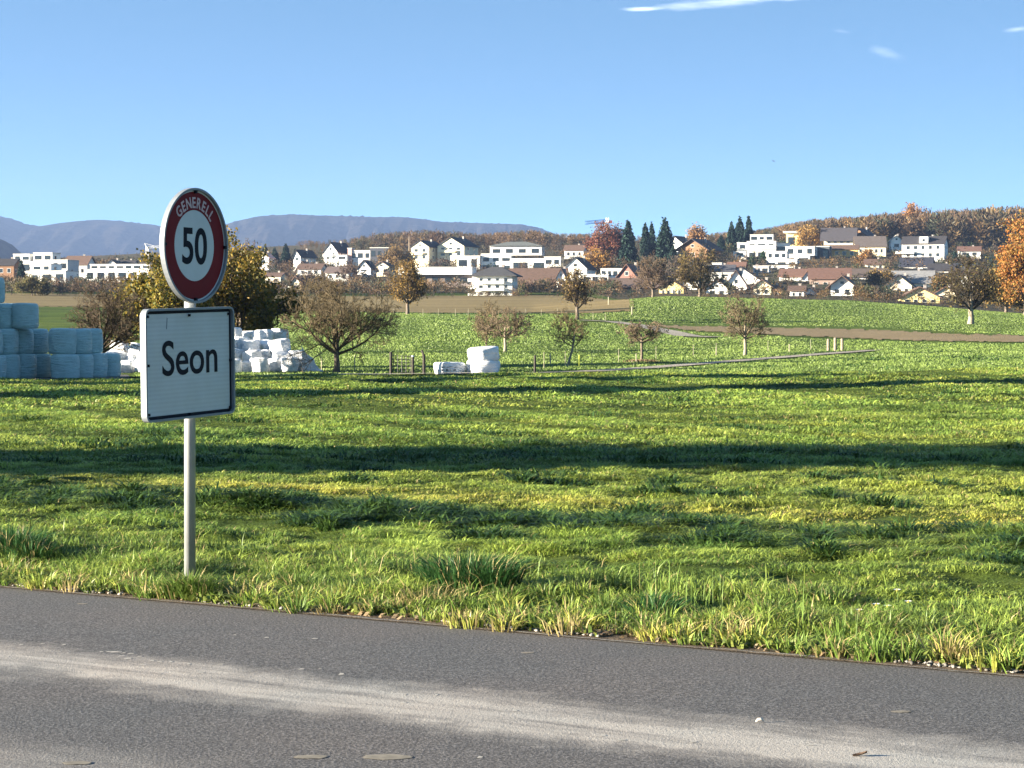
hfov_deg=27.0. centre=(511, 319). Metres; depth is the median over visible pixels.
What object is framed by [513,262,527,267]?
window
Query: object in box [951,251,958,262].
conifer
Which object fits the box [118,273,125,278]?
window
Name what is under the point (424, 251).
house
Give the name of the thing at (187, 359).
road sign
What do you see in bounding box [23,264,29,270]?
window
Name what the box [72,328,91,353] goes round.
silage bale
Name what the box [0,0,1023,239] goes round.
sky
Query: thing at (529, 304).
ploughed field
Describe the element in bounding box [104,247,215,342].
yellow tree
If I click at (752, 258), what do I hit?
conifer
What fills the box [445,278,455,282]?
window
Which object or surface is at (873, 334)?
ploughed field
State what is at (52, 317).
ground
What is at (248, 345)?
white bale
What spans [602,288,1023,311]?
shrubbery
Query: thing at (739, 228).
conifer
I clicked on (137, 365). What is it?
white bale
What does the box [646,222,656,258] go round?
conifer
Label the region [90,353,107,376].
silage bale
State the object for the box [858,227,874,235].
house
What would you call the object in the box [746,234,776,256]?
modern house
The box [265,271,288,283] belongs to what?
house
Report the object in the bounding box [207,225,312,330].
yellow tree
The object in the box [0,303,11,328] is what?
silage bale
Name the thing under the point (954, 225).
forest
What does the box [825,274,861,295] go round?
house
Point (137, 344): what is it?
white bale
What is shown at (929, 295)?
house
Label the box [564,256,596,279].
house
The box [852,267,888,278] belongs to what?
house
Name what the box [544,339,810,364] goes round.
pasture fence
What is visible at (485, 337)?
bare tree
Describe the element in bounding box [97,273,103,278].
window
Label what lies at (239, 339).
white bale
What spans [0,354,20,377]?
silage bale
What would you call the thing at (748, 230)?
conifer
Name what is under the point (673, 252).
conifer
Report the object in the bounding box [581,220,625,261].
red tree
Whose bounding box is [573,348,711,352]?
grass
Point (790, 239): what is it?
window
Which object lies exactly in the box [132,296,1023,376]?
grass
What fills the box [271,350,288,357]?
white bale
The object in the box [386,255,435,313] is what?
yellow tree
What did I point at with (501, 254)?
villa
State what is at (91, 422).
grass
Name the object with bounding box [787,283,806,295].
house
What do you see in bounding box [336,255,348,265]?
garage
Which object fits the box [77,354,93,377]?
silage bale
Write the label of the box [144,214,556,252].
hills
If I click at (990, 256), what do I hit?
shrubbery
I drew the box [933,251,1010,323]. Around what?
bare tree
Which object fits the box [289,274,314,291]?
house
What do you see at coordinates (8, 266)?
house
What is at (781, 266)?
flat house
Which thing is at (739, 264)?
house
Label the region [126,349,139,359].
white bale
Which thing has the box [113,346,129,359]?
white bale
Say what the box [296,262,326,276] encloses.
house
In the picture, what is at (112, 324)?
bare tree
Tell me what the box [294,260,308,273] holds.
house
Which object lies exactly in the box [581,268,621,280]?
flat house
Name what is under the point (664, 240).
conifer
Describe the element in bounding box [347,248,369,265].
flat house
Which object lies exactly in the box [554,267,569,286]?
house
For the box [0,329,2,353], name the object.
silage bale
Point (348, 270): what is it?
bare tree
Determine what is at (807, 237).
yellow tree
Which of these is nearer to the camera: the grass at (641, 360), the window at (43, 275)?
the grass at (641, 360)
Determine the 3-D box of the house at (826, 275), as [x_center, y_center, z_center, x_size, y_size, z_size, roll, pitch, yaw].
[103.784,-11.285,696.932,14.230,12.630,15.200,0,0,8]
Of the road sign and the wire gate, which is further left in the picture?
the road sign
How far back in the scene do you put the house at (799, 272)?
722.05 m
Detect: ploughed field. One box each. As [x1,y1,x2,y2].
[4,293,633,312]
[650,325,1023,341]
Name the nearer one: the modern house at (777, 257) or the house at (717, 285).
the house at (717, 285)
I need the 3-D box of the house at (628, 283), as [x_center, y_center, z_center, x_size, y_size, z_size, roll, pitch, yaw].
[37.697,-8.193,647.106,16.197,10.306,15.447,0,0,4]
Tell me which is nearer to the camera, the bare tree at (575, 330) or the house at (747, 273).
the bare tree at (575, 330)
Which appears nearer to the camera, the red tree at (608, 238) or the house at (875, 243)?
the red tree at (608, 238)
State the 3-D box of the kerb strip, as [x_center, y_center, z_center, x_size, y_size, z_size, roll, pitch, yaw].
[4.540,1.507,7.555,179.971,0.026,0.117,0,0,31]
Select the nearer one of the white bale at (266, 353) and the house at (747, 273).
the white bale at (266, 353)
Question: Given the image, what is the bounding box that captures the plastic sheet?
[302,347,322,371]
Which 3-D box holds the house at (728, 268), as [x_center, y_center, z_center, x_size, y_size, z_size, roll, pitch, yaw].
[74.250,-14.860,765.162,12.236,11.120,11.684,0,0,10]
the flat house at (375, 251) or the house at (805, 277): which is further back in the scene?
the flat house at (375, 251)
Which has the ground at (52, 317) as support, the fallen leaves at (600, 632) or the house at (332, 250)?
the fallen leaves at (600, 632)
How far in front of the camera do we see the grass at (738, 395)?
61.97 m
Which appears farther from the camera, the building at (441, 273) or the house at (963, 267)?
the house at (963, 267)
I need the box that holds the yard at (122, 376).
[13,375,132,378]
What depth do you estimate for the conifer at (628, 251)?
858.09 m
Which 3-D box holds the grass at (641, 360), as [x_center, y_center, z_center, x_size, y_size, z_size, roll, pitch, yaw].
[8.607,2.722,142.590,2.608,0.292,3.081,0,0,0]
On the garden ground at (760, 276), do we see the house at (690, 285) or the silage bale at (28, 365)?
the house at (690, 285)
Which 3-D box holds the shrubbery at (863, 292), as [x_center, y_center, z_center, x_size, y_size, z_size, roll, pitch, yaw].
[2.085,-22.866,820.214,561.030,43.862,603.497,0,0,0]
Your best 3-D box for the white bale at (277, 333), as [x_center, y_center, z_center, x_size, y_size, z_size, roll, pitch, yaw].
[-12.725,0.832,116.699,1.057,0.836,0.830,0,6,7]
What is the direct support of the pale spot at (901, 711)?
on the road
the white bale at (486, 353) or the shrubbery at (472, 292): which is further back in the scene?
the shrubbery at (472, 292)
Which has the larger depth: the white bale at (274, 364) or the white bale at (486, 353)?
the white bale at (274, 364)
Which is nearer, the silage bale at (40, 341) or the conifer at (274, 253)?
the silage bale at (40, 341)
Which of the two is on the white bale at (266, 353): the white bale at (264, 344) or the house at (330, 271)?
the white bale at (264, 344)
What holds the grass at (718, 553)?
on the ground at (52, 317)
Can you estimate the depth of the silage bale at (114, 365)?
98.43 m
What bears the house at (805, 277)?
on the garden ground at (760, 276)
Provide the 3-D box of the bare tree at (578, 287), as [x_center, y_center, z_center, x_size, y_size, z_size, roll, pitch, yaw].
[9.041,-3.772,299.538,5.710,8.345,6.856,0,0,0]
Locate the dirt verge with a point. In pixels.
(626, 638)
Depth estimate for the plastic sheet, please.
112.19 m
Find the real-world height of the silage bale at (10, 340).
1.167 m
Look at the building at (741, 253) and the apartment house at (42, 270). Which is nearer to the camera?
the apartment house at (42, 270)
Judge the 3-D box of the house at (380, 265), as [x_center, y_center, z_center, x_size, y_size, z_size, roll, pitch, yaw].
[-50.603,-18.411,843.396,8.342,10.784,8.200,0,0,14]
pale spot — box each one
[62,761,90,763]
[295,755,327,757]
[363,754,412,759]
[892,710,911,712]
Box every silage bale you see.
[0,277,4,302]
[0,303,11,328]
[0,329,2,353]
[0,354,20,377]
[0,355,6,377]
[1,328,18,353]
[12,303,38,328]
[17,329,33,353]
[18,354,36,377]
[32,329,48,353]
[35,353,50,377]
[48,328,76,353]
[50,354,79,377]
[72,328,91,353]
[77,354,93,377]
[81,328,102,352]
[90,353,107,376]
[105,353,120,376]
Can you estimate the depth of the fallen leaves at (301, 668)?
9.24 m
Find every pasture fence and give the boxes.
[393,308,605,320]
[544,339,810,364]
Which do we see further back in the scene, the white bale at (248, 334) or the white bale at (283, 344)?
the white bale at (248, 334)
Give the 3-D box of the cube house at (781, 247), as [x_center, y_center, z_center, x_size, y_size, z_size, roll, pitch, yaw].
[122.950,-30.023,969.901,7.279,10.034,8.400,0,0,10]
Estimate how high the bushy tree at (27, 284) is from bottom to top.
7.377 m
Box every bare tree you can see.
[64,272,155,356]
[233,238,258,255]
[275,270,401,372]
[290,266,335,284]
[334,260,366,280]
[467,298,508,345]
[473,306,534,350]
[549,307,588,364]
[559,266,596,319]
[615,320,670,359]
[628,252,676,296]
[663,255,688,272]
[668,245,731,296]
[718,290,771,354]
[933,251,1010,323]
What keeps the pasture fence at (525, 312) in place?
on the ground at (52, 317)
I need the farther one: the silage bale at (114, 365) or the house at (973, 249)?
the house at (973, 249)
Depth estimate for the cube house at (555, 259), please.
880.11 m
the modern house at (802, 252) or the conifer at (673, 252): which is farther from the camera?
the modern house at (802, 252)
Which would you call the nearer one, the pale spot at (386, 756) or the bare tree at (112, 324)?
the pale spot at (386, 756)
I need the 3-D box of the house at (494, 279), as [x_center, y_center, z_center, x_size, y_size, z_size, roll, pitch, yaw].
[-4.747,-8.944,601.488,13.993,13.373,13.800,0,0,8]
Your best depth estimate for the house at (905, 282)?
659.83 m
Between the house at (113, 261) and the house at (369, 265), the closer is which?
the house at (369, 265)
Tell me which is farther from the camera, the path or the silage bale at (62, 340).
the path
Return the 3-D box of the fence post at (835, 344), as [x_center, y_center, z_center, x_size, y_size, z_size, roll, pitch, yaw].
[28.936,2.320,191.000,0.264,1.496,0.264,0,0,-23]
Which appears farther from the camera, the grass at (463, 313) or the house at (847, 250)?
the house at (847, 250)
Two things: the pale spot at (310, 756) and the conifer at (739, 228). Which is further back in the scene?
the conifer at (739, 228)
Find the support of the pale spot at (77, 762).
on the road
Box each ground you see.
[0,291,1023,642]
[9,236,1023,312]
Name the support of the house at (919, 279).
on the garden ground at (760, 276)
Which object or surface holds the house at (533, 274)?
on the ground at (52, 317)
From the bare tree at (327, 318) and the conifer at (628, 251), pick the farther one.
the conifer at (628, 251)
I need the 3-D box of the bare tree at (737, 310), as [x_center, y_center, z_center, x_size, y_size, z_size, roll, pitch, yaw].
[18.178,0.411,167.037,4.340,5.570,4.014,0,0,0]
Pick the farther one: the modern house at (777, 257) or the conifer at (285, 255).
the conifer at (285, 255)
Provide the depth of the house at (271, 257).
950.08 m
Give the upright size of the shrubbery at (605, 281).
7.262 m
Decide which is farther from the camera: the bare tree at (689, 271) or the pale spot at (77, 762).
the bare tree at (689, 271)
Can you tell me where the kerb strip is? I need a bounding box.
[0,585,1023,676]
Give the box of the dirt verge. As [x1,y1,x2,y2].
[0,574,1023,676]
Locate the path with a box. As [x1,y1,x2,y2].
[589,320,718,336]
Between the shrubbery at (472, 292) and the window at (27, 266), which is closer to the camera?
the shrubbery at (472, 292)
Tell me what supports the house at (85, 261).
on the garden ground at (760, 276)
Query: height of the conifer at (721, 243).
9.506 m
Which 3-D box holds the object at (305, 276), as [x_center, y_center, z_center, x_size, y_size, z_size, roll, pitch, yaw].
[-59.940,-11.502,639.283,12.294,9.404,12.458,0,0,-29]
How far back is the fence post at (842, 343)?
191.90 m
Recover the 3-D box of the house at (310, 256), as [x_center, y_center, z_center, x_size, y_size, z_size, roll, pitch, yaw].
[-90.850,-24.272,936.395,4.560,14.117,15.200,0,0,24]
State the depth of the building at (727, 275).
719.95 m
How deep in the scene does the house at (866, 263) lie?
850.57 m
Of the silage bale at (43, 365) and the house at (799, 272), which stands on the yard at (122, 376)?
the silage bale at (43, 365)
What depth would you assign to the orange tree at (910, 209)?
1177.80 m
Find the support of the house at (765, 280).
on the garden ground at (760, 276)
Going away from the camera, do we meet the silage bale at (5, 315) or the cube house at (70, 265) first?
the silage bale at (5, 315)
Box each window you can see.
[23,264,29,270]
[35,255,41,259]
[42,274,50,280]
[44,255,50,259]
[55,274,62,280]
[87,272,92,278]
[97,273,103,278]
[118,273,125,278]
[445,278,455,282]
[458,260,466,265]
[471,259,476,266]
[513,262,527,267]
[531,249,538,252]
[533,262,543,267]
[777,247,785,250]
[788,237,794,244]
[823,250,827,257]
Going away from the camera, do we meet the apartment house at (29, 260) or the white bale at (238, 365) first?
the white bale at (238, 365)
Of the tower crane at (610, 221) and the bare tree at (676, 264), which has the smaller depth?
the bare tree at (676, 264)
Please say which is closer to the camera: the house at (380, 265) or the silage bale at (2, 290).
the silage bale at (2, 290)
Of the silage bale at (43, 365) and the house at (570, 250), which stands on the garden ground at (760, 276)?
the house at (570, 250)
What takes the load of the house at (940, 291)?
on the garden ground at (760, 276)
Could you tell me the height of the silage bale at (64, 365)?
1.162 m
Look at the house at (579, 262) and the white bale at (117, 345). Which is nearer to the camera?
the white bale at (117, 345)
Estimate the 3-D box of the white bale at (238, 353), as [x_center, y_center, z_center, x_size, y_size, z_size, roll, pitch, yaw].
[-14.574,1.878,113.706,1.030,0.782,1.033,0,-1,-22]
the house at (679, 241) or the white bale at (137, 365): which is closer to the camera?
the white bale at (137, 365)
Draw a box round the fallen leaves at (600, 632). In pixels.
[5,577,1022,755]
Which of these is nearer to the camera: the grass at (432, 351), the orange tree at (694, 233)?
the grass at (432, 351)
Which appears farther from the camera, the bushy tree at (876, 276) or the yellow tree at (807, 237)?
the yellow tree at (807, 237)
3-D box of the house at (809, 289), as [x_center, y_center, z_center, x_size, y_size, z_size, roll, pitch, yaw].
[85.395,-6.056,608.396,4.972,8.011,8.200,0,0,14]
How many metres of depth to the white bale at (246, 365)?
112.29 m
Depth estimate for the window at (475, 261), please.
899.17 m
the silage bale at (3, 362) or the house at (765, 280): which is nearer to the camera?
the silage bale at (3, 362)
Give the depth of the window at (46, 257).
905.12 m
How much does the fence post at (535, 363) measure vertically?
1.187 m
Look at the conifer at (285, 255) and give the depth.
988.88 m
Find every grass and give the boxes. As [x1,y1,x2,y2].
[0,366,1023,410]
[0,401,1023,463]
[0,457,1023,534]
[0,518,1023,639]
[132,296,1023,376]
[333,350,838,370]
[346,350,546,352]
[396,312,589,315]
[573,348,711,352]
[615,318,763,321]
[623,359,660,362]
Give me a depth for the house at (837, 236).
1001.44 m
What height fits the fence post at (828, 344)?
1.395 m
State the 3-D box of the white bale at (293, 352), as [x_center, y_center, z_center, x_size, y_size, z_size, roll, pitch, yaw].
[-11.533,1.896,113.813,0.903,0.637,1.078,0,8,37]
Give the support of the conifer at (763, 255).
on the garden ground at (760, 276)
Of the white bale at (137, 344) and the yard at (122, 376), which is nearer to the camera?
the yard at (122, 376)
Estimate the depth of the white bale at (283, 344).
113.56 m
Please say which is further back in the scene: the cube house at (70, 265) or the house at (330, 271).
the cube house at (70, 265)
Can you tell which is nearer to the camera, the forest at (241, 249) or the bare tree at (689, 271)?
the bare tree at (689, 271)
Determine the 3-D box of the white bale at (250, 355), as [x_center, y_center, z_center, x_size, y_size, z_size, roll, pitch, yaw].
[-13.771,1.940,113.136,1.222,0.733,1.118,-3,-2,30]
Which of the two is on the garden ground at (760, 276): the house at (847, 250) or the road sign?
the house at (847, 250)
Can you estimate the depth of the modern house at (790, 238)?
1020.41 m
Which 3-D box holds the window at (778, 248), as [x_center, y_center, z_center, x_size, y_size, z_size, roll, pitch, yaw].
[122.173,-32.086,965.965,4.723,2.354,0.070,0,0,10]
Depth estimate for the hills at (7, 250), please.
4133.15 m
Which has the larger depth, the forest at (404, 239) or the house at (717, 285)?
the forest at (404, 239)
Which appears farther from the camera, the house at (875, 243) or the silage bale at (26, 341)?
the house at (875, 243)
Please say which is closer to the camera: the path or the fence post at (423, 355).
the fence post at (423, 355)
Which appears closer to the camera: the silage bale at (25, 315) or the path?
the silage bale at (25, 315)
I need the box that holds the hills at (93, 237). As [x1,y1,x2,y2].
[0,216,160,257]
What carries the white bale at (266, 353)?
on the white bale at (274, 364)
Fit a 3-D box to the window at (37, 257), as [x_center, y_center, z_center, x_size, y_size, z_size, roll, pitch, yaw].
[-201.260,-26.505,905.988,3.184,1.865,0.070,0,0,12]
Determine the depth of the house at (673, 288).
599.99 m
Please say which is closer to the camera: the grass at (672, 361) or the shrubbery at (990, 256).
the grass at (672, 361)
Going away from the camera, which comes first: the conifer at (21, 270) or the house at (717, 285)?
the house at (717, 285)
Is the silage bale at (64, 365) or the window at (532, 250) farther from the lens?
the window at (532, 250)
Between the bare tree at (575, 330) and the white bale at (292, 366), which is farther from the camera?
the bare tree at (575, 330)
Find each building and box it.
[398,267,476,286]
[711,272,733,280]
[733,251,746,258]
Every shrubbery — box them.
[0,235,1023,310]
[2,276,622,294]
[464,283,520,295]
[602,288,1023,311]
[945,252,1001,268]
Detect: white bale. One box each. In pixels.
[109,341,128,350]
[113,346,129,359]
[121,360,135,372]
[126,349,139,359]
[130,342,139,349]
[134,359,140,371]
[235,327,241,336]
[235,336,249,348]
[235,348,244,360]
[235,358,241,372]
[242,331,253,339]
[242,340,260,350]
[242,349,261,360]
[242,361,252,371]
[251,329,273,339]
[252,357,269,371]
[260,339,269,348]
[260,349,271,358]
[268,338,290,352]
[268,358,280,371]
[271,328,288,339]
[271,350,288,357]
[279,357,299,371]
[287,350,301,356]
[298,357,314,371]
[433,362,465,373]
[466,360,499,373]
[467,346,498,360]
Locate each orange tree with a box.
[685,222,709,239]
[854,247,877,263]
[900,202,928,235]
[992,209,1023,314]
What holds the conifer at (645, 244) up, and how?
on the garden ground at (760, 276)
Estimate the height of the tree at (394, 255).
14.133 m
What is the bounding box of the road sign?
[140,188,235,579]
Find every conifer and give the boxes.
[16,259,25,277]
[271,247,281,266]
[280,243,292,265]
[614,220,639,267]
[639,222,651,256]
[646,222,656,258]
[650,217,674,266]
[666,246,680,268]
[716,235,726,251]
[721,221,738,252]
[735,216,744,241]
[742,215,754,241]
[749,255,755,263]
[758,251,766,262]
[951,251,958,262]
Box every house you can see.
[0,257,19,277]
[13,252,60,274]
[28,264,79,282]
[51,260,79,270]
[65,254,96,278]
[84,264,156,280]
[106,258,122,263]
[120,259,138,263]
[259,251,275,269]
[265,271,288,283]
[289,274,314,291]
[292,249,317,269]
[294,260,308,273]
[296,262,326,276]
[322,241,348,266]
[324,265,355,280]
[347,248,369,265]
[357,258,378,277]
[370,247,390,264]
[375,260,394,276]
[409,239,438,266]
[436,236,479,265]
[468,265,522,295]
[509,266,568,286]
[544,256,563,266]
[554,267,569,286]
[563,244,587,258]
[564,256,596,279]
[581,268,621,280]
[609,278,662,289]
[615,262,640,277]
[657,279,689,293]
[673,235,687,253]
[675,238,725,259]
[680,281,701,289]
[703,277,736,293]
[705,263,736,275]
[727,260,747,270]
[728,268,749,289]
[737,242,747,254]
[739,264,760,283]
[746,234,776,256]
[751,277,771,294]
[753,265,770,272]
[766,251,799,263]
[769,265,795,268]
[771,283,783,294]
[777,243,790,250]
[777,267,807,280]
[783,231,799,245]
[785,246,817,258]
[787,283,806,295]
[801,271,809,280]
[805,285,821,294]
[808,266,851,283]
[814,246,831,257]
[820,226,857,244]
[823,245,859,256]
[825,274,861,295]
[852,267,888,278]
[853,235,886,256]
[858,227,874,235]
[863,257,885,267]
[886,273,916,290]
[888,234,901,251]
[892,269,934,286]
[895,235,948,261]
[898,256,934,268]
[898,285,941,302]
[927,262,955,272]
[934,286,956,299]
[955,263,977,272]
[957,245,981,258]
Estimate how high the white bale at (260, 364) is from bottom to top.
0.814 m
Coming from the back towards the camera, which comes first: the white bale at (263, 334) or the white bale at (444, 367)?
the white bale at (263, 334)
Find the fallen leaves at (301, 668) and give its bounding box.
[19,637,814,757]
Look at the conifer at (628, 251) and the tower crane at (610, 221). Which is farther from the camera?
the tower crane at (610, 221)
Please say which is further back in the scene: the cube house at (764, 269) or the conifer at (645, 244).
the conifer at (645, 244)
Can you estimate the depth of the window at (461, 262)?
899.83 m
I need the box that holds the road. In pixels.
[0,587,1023,767]
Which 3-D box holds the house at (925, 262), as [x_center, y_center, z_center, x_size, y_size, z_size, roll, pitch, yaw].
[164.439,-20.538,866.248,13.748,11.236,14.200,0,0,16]
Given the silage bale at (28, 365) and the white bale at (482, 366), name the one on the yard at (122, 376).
the silage bale at (28, 365)
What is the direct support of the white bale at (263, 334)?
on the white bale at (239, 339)
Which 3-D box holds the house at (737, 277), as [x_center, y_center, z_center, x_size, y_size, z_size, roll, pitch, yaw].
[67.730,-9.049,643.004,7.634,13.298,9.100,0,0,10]
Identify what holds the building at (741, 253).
on the garden ground at (760, 276)
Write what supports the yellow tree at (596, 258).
on the garden ground at (760, 276)
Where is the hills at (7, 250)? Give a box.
[0,239,21,258]
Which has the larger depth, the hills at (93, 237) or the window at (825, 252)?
the hills at (93, 237)
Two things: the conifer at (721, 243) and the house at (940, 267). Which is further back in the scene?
the conifer at (721, 243)
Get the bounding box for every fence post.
[421,350,424,373]
[534,355,535,372]
[827,339,829,350]
[834,338,836,350]
[841,338,843,349]
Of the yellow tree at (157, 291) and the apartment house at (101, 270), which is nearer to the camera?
the yellow tree at (157, 291)
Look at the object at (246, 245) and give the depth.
999.29 m
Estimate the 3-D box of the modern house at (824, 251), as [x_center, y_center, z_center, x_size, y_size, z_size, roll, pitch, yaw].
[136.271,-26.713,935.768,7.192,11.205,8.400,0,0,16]
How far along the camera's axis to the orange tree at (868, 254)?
878.36 m
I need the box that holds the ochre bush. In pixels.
[971,264,1023,312]
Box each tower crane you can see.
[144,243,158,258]
[585,218,611,225]
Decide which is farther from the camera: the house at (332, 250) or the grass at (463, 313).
the house at (332, 250)
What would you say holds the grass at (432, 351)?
on the ground at (52, 317)
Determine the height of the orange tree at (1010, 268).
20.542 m
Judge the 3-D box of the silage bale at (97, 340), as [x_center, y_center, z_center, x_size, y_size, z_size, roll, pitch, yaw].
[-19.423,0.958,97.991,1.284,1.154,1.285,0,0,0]
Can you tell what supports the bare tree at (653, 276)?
on the ground at (52, 317)
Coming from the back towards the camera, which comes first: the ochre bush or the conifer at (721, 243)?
the conifer at (721, 243)
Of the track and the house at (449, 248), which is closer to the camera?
the track
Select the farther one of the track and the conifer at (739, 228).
the conifer at (739, 228)
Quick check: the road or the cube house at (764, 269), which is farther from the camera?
the cube house at (764, 269)
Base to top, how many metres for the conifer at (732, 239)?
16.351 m
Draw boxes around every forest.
[6,243,324,258]
[298,229,708,255]
[687,204,1023,249]
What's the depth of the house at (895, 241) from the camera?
1010.03 m
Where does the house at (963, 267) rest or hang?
on the garden ground at (760, 276)
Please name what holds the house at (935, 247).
on the garden ground at (760, 276)
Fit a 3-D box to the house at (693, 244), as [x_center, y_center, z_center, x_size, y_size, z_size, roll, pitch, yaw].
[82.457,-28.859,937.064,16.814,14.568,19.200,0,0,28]
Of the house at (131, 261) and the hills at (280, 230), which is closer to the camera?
the house at (131, 261)
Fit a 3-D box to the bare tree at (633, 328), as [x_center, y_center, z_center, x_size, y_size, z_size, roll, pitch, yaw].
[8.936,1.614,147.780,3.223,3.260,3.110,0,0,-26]
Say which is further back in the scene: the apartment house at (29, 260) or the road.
the apartment house at (29, 260)
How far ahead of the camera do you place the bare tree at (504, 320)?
171.58 m
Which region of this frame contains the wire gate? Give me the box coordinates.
[389,352,413,374]
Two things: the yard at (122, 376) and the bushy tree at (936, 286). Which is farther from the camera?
the bushy tree at (936, 286)
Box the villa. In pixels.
[457,242,545,268]
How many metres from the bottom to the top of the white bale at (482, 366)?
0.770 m
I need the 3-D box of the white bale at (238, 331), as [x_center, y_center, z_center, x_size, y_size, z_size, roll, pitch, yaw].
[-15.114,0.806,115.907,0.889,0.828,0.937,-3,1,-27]
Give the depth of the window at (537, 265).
896.54 m
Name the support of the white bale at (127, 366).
on the ground at (52, 317)
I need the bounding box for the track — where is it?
[126,350,874,377]
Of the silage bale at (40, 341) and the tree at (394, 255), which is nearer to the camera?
the silage bale at (40, 341)
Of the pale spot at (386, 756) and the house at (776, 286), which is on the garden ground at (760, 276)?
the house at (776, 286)
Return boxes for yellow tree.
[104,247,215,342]
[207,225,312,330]
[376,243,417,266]
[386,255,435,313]
[577,245,616,273]
[793,224,822,245]
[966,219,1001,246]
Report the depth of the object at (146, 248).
1149.94 m
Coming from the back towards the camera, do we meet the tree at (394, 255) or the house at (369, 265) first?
the tree at (394, 255)
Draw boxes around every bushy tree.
[8,273,53,295]
[864,267,895,284]
[924,271,959,292]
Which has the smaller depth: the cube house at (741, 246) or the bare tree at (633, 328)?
the bare tree at (633, 328)
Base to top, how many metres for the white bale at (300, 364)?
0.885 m
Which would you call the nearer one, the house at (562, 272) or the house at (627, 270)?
the house at (562, 272)
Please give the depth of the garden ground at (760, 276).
783.91 m
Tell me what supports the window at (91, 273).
in the apartment house at (101, 270)
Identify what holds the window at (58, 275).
in the apartment house at (42, 270)

